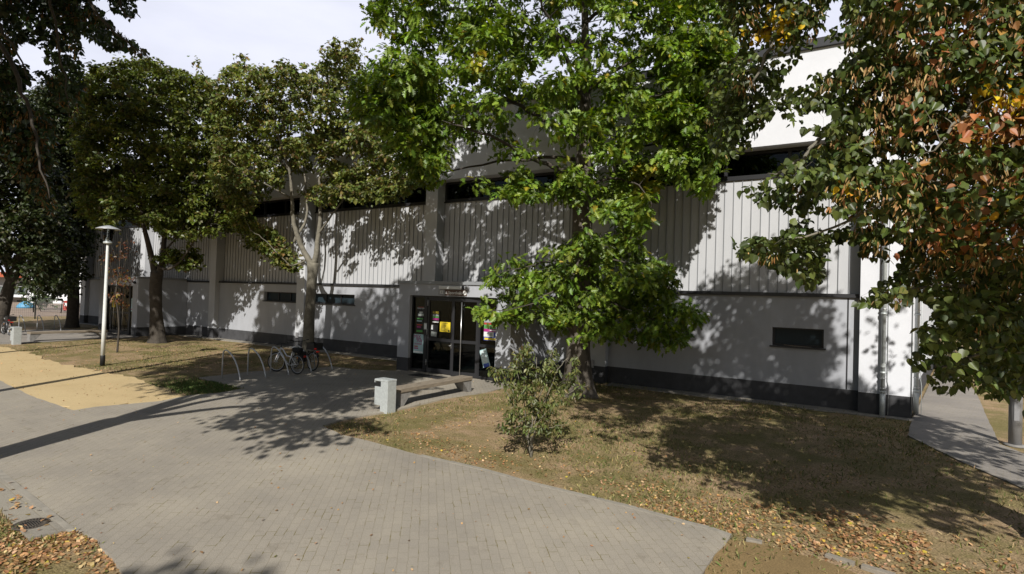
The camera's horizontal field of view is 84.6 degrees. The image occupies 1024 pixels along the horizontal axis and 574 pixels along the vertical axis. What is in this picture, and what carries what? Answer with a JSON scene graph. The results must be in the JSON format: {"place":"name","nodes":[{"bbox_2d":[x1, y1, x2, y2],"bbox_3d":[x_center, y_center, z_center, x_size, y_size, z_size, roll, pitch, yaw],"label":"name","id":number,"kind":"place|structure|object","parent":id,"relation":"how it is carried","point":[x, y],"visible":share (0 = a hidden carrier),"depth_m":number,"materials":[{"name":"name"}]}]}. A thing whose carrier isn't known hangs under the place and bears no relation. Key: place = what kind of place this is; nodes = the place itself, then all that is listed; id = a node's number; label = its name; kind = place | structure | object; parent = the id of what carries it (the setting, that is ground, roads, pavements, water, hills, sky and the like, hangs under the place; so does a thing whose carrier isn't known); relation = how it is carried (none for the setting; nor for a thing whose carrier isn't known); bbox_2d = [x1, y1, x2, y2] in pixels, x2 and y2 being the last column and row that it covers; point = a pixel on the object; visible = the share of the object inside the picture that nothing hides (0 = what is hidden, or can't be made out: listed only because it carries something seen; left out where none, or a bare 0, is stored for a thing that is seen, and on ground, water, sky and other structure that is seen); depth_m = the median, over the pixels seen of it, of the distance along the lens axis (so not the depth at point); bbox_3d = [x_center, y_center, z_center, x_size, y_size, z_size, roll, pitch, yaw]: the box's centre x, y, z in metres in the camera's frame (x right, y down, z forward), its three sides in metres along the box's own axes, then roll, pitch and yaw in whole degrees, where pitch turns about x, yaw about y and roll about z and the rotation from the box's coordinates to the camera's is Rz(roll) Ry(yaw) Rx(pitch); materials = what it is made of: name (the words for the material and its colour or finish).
{"place":"outdoors","nodes":[
{"label":"outdoors","id":0,"kind":"place"},
{"bbox_2d":[33,298,66,312],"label":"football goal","id":1,"kind":"object","parent":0,"point":[62,302],"visible":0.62,"depth_m":54.39,"materials":[{"name":"white metal"}]},
{"bbox_2d":[0,329,138,343],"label":"entrance path","id":2,"kind":"structure","parent":0,"point":[41,338],"depth_m":30.27,"materials":[{"name":"grey concrete"}]},
{"bbox_2d":[0,314,16,334],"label":"bicycle","id":3,"kind":"object","parent":2,"relation":"on","point":[10,319],"visible":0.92,"depth_m":30.02,"materials":[{"name":"black metal"}]},
{"bbox_2d":[36,315,43,330],"bbox_3d":[-28.375,2.168,33.863,1.040,0.968,0.046,1,-1,32],"label":"bike hoop","id":4,"kind":"object","parent":2,"relation":"on","point":[37,322],"visible":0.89,"depth_m":33.96,"materials":[{"name":"silver metal"}]},
{"bbox_2d":[27,330,107,341],"bbox_3d":[-22.594,2.469,28.691,0.432,0.480,3.300,1,-1,32],"label":"bench","id":5,"kind":"object","parent":2,"relation":"on","point":[32,336],"visible":0.77,"depth_m":27.93,"materials":[{"name":"concrete"}]},
{"bbox_2d":[0,366,729,573],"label":"block paving","id":6,"kind":"structure","parent":0,"point":[227,533],"depth_m":7.91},
{"bbox_2d":[221,350,240,380],"bbox_3d":[-8.938,2.500,17.926,1.040,0.968,0.046,1,-1,32],"label":"bike hoop","id":7,"kind":"object","parent":6,"relation":"on","point":[235,363],"visible":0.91,"depth_m":17.98,"materials":[{"name":"silver metal"}]},
{"bbox_2d":[247,348,265,377],"bbox_3d":[-8.470,2.529,18.682,1.040,0.968,0.046,1,-1,32],"label":"bike hoop","id":8,"kind":"object","parent":6,"relation":"on","point":[260,359],"visible":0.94,"depth_m":18.76,"materials":[{"name":"silver metal"}]},
{"bbox_2d":[270,346,288,374],"bbox_3d":[-8.011,2.557,19.421,1.040,0.968,0.046,1,-1,32],"label":"bike hoop","id":9,"kind":"object","parent":6,"relation":"on","point":[281,354],"visible":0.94,"depth_m":19.50,"materials":[{"name":"silver metal"}]},
{"bbox_2d":[267,342,306,373],"bbox_3d":[-7.820,2.488,19.608,1.728,1.022,0.678,1,-1,29],"label":"bicycle","id":10,"kind":"object","parent":6,"relation":"on","point":[301,354],"visible":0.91,"depth_m":19.41,"materials":[{"name":"black metal"}]},
{"bbox_2d":[293,345,311,371],"bbox_3d":[-7.521,2.587,20.211,1.040,0.968,0.046,1,-1,32],"label":"bike hoop","id":11,"kind":"object","parent":6,"relation":"on","point":[307,358],"visible":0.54,"depth_m":20.08,"materials":[{"name":"silver metal"}]},
{"bbox_2d":[290,339,322,370],"bbox_3d":[-7.633,2.478,20.604,1.742,1.092,0.694,1,-1,35],"label":"bicycle","id":12,"kind":"object","parent":6,"relation":"on","point":[315,346],"visible":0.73,"depth_m":20.24,"materials":[{"name":"black metal"}]},
{"bbox_2d":[314,347,332,369],"bbox_3d":[-7.032,2.617,21.001,1.040,0.968,0.046,1,-1,32],"label":"bike hoop","id":13,"kind":"object","parent":6,"relation":"on","point":[328,357],"visible":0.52,"depth_m":20.89,"materials":[{"name":"silver metal"}]},
{"bbox_2d":[374,377,396,413],"bbox_3d":[-3.131,2.684,13.871,0.465,0.840,0.310,1,-1,32],"label":"litter bin","id":14,"kind":"object","parent":6,"relation":"on","point":[385,396],"visible":0.95,"depth_m":13.74,"materials":[{"name":"concrete"}]},
{"bbox_2d":[409,373,445,378],"bbox_3d":[-2.989,3.150,19.904,1.352,0.014,0.570,1,-1,32],"label":"doormat","id":15,"kind":"object","parent":6,"relation":"on","point":[427,376],"visible":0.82,"depth_m":19.85,"materials":[{"name":"black rubber"}]},
{"bbox_2d":[396,375,472,406],"bbox_3d":[-2.199,2.887,15.781,0.432,0.480,3.120,1,-1,32],"label":"bench","id":16,"kind":"object","parent":6,"relation":"on","point":[460,382],"visible":0.8,"depth_m":15.51,"materials":[{"name":"concrete"}]},
{"bbox_2d":[0,0,1016,286],"label":"sky","id":17,"kind":"structure","parent":0,"point":[171,31],"materials":[{"name":"white"}]},
{"bbox_2d":[0,316,1023,573],"bbox_3d":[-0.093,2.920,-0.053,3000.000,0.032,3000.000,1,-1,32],"label":"ground","id":18,"kind":"structure","parent":0,"point":[750,448],"depth_m":10.64,"materials":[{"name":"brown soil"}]},
{"bbox_2d":[10,327,21,344],"bbox_3d":[-23.044,2.270,26.116,0.465,0.840,0.310,1,-1,32],"label":"litter bin","id":19,"kind":"object","parent":18,"relation":"on","point":[15,335],"visible":0.94,"depth_m":25.99,"materials":[{"name":"concrete"}]},
{"bbox_2d":[0,477,65,540],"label":"concrete slabs","id":20,"kind":"structure","parent":18,"relation":"on","point":[7,493],"depth_m":7.03,"materials":[{"name":"grey concrete"}]},
{"bbox_2d":[11,518,50,530],"bbox_3d":[-5.736,2.826,6.708,0.360,0.016,0.360,1,-1,32],"label":"drain cover","id":21,"kind":"object","parent":20,"relation":"on","point":[32,523],"visible":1,"depth_m":6.71,"materials":[{"name":"black metal"}]},
{"bbox_2d":[0,469,74,531],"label":"edge strip","id":22,"kind":"object","parent":18,"relation":"on","point":[14,484],"visible":0.83,"depth_m":7.39,"materials":[{"name":"concrete"}]},
{"bbox_2d":[12,299,65,318],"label":"wire fence","id":23,"kind":"object","parent":18,"relation":"on","point":[35,309],"visible":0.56,"depth_m":44.53,"materials":[{"name":"black metal"}]},
{"bbox_2d":[0,272,80,303],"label":"apartment block","id":24,"kind":"structure","parent":18,"relation":"on","point":[16,297],"depth_m":79.58,"materials":[{"name":"white"}]},
{"bbox_2d":[0,89,88,332],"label":"shade tree","id":25,"kind":"object","parent":18,"relation":"on","point":[32,227],"visible":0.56,"depth_m":30.36,"materials":[{"name":"green plant"}]},
{"bbox_2d":[10,302,79,316],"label":"sports court","id":26,"kind":"object","parent":18,"relation":"on","point":[17,312],"visible":0.04,"depth_m":54.44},
{"bbox_2d":[16,301,34,307],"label":"tarpaulin cover","id":27,"kind":"object","parent":26,"relation":"on","point":[21,305],"visible":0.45,"depth_m":61.42,"materials":[{"name":"blue plastic"}]},
{"bbox_2d":[18,291,65,309],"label":"bush","id":28,"kind":"object","parent":26,"relation":"on","point":[25,300],"visible":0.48,"depth_m":59.35,"materials":[{"name":"green plant"}]},
{"bbox_2d":[12,74,103,327],"bbox_3d":[-30.003,-6.017,37.263,8.517,17.464,5.534,1,-1,32],"label":"shade tree","id":29,"kind":"object","parent":18,"relation":"on","point":[85,235],"visible":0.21,"depth_m":35.97,"materials":[{"name":"green plant"}]},
{"bbox_2d":[0,0,149,216],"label":"lime tree","id":30,"kind":"object","parent":18,"relation":"on","point":[28,140],"visible":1,"depth_m":11.03,"materials":[{"name":"green plant"}]},
{"bbox_2d":[0,347,186,409],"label":"sand area","id":31,"kind":"object","parent":18,"relation":"on","point":[57,388],"visible":0.83,"depth_m":16.16,"materials":[{"name":"beige sand"}]},
{"bbox_2d":[95,225,121,365],"bbox_3d":[-14.609,0.315,20.214,0.780,5.071,0.780,1,-1,32],"label":"street lamp","id":32,"kind":"object","parent":18,"relation":"on","point":[107,239],"visible":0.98,"depth_m":20.16,"materials":[{"name":"white metal"}]},
{"bbox_2d":[99,227,137,352],"bbox_3d":[-17.081,0.096,24.303,2.430,5.503,1.304,1,-1,32],"label":"sapling","id":33,"kind":"object","parent":18,"relation":"on","point":[116,293],"visible":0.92,"depth_m":24.23,"materials":[{"name":"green plant"}]},
{"bbox_2d":[62,55,287,343],"bbox_3d":[-17.125,-4.889,28.873,12.899,15.726,6.118,2,-1,7],"label":"maple tree","id":34,"kind":"object","parent":18,"relation":"on","point":[162,210],"visible":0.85,"depth_m":27.62,"materials":[{"name":"green plant"}]},
{"bbox_2d":[179,335,396,360],"bbox_3d":[-11.500,3.079,28.746,19.450,0.056,0.600,1,-1,32],"label":"wall edge strip","id":35,"kind":"object","parent":18,"relation":"on","point":[323,351],"depth_m":28.77,"materials":[{"name":"concrete"}]},
{"bbox_2d":[187,35,420,355],"bbox_3d":[-9.034,-4.256,25.311,12.635,14.850,5.388,2,-1,13],"label":"maple tree","id":36,"kind":"object","parent":18,"relation":"on","point":[309,84],"visible":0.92,"depth_m":24.61,"materials":[{"name":"green plant"}]},
{"bbox_2d":[79,23,939,417],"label":"sports hall","id":37,"kind":"structure","parent":18,"relation":"on","point":[399,281],"depth_m":20.20,"materials":[{"name":"white metal"}]},
{"bbox_2d":[110,286,120,332],"bbox_3d":[-23.749,1.344,33.671,1.125,2.750,0.129,1,-1,32],"label":"door","id":38,"kind":"structure","parent":37,"relation":"in","point":[114,319],"depth_m":33.70,"materials":[{"name":"black glass"}]},
{"bbox_2d":[119,287,129,333],"bbox_3d":[-22.795,1.364,33.079,1.125,2.750,0.129,1,-1,32],"label":"door","id":39,"kind":"structure","parent":37,"relation":"in","point":[124,314],"depth_m":33.09,"materials":[{"name":"black glass"}]},
{"bbox_2d":[115,216,137,228],"bbox_3d":[-27.397,-4.565,39.671,7.848,0.894,0.360,1,-1,32],"label":"window","id":40,"kind":"structure","parent":37,"relation":"in","point":[127,225],"depth_m":39.28,"materials":[{"name":"black glass"}]},
{"bbox_2d":[249,198,299,217],"bbox_3d":[-13.548,-4.279,31.073,7.233,0.894,0.360,1,-1,32],"label":"window","id":41,"kind":"structure","parent":37,"relation":"in","point":[282,207],"depth_m":30.54,"materials":[{"name":"black glass"}]},
{"bbox_2d":[262,292,295,302],"bbox_3d":[-11.996,0.543,29.721,3.130,0.529,0.490,1,-1,32],"label":"window","id":42,"kind":"structure","parent":37,"relation":"in","point":[290,297],"depth_m":29.87,"materials":[{"name":"black glass"}]},
{"bbox_2d":[315,293,354,305],"bbox_3d":[-8.781,0.610,27.725,3.420,0.529,0.490,1,-1,32],"label":"window","id":43,"kind":"structure","parent":37,"relation":"in","point":[333,299],"depth_m":27.65,"materials":[{"name":"black glass"}]},
{"bbox_2d":[315,186,425,212],"bbox_3d":[-6.659,-4.136,26.796,7.753,0.894,0.360,1,-1,32],"label":"window","id":44,"kind":"structure","parent":37,"relation":"in","point":[416,198],"depth_m":26.37,"materials":[{"name":"black glass"}]},
{"bbox_2d":[425,298,452,374],"bbox_3d":[-2.648,1.781,20.578,1.214,2.750,0.115,1,-1,32],"label":"door","id":45,"kind":"structure","parent":37,"relation":"in","point":[438,353],"depth_m":20.59,"materials":[{"name":"black glass"}]},
{"bbox_2d":[450,299,478,377],"bbox_3d":[-1.660,1.800,19.894,1.058,2.750,0.186,1,-1,23],"label":"door","id":46,"kind":"structure","parent":37,"relation":"in","point":[464,342],"depth_m":19.89,"materials":[{"name":"black glass"}]},
{"bbox_2d":[444,171,592,202],"bbox_3d":[0.205,-3.994,22.534,7.112,0.894,0.360,1,-1,32],"label":"window","id":47,"kind":"structure","parent":37,"relation":"in","point":[454,193],"depth_m":23.58,"materials":[{"name":"black glass"}]},
{"bbox_2d":[616,144,862,185],"bbox_3d":[6.992,-3.854,18.320,7.539,0.894,0.360,1,-1,32],"label":"window","id":48,"kind":"structure","parent":37,"relation":"in","point":[752,165],"depth_m":17.81,"materials":[{"name":"black glass"}]},
{"bbox_2d":[769,327,825,349],"bbox_3d":[8.597,1.534,16.914,1.500,0.599,0.490,1,-1,32],"label":"window","id":49,"kind":"structure","parent":37,"relation":"in","point":[808,338],"depth_m":16.89,"materials":[{"name":"black glass"}]},
{"bbox_2d":[0,340,1021,573],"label":"fallen leaves","id":50,"kind":"object","parent":18,"relation":"on","point":[49,550],"visible":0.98,"depth_m":7.11,"materials":[{"name":"brown plant"}]},
{"bbox_2d":[487,340,591,456],"bbox_3d":[0.463,2.062,10.374,1.871,2.157,1.322,2,-1,-7],"label":"shrub","id":51,"kind":"object","parent":18,"relation":"on","point":[533,403],"visible":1,"depth_m":10.21,"materials":[{"name":"green plant"}]},
{"bbox_2d":[342,0,750,398],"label":"oak tree","id":52,"kind":"object","parent":18,"relation":"on","point":[406,104],"visible":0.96,"depth_m":15.95,"materials":[{"name":"green plant"}]},
{"bbox_2d":[419,454,730,537],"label":"edge stones","id":53,"kind":"object","parent":18,"relation":"on","point":[609,501],"visible":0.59,"depth_m":8.21,"materials":[{"name":"concrete"}]},
{"bbox_2d":[746,537,761,543],"bbox_3d":[2.975,3.164,6.917,0.183,0.118,0.096,1,-1,32],"label":"kerb stone","id":54,"kind":"object","parent":18,"relation":"on","point":[753,540],"visible":0.47,"depth_m":6.90,"materials":[{"name":"grey concrete"}]},
{"bbox_2d":[605,383,912,420],"bbox_3d":[7.039,3.463,17.236,8.700,0.056,0.600,1,-1,32],"label":"wall edge strip","id":55,"kind":"object","parent":18,"relation":"on","point":[809,407],"depth_m":16.88,"materials":[{"name":"concrete"}]},
{"bbox_2d":[704,540,855,573],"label":"gravel patch","id":56,"kind":"object","parent":18,"relation":"on","point":[802,564],"visible":0.76,"depth_m":6.35,"materials":[{"name":"beige gravel"}]},
{"bbox_2d":[825,553,854,566],"bbox_3d":[3.781,3.182,6.491,0.090,0.118,0.296,3,-1,-44],"label":"kerb stone","id":57,"kind":"object","parent":18,"relation":"on","point":[839,559],"visible":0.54,"depth_m":6.47,"materials":[{"name":"grey concrete"}]},
{"bbox_2d":[703,0,1023,537],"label":"lime tree","id":58,"kind":"object","parent":18,"relation":"on","point":[924,203],"visible":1,"depth_m":5.38,"materials":[{"name":"green plant"}]},
{"bbox_2d":[861,563,895,573],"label":"kerb stone","id":59,"kind":"object","parent":18,"relation":"on","point":[871,569],"visible":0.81,"depth_m":6.23,"materials":[{"name":"grey concrete"}]},
{"bbox_2d":[939,214,1012,350],"bbox_3d":[27.519,-0.361,31.063,10.922,9.411,6.153,2,-1,-18],"label":"background tree","id":60,"kind":"object","parent":18,"relation":"on","point":[1002,239],"visible":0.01,"depth_m":29.91,"materials":[{"name":"green plant"}]},
{"bbox_2d":[949,142,1009,351],"bbox_3d":[32.039,-3.404,40.074,8.810,16.111,5.616,2,-1,-17],"label":"background tree","id":61,"kind":"object","parent":18,"relation":"on","point":[987,204],"depth_m":39.69,"materials":[{"name":"green plant"}]},
{"bbox_2d":[1003,138,1023,448],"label":"lamp mast","id":62,"kind":"object","parent":18,"relation":"on","point":[1015,417],"visible":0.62,"depth_m":12.30,"materials":[{"name":"grey metal"}]},
{"bbox_2d":[1014,402,1019,420],"bbox_3d":[11.031,2.728,12.294,0.090,0.400,0.022,1,-1,32],"label":"service door","id":63,"kind":"structure","parent":62,"relation":"in","point":[1016,405],"depth_m":12.29,"materials":[{"name":"grey paint"}]},
{"bbox_2d":[908,365,1023,489],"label":"side path","id":64,"kind":"structure","parent":0,"point":[957,427],"depth_m":13.21,"materials":[{"name":"grey concrete"}]}
]}

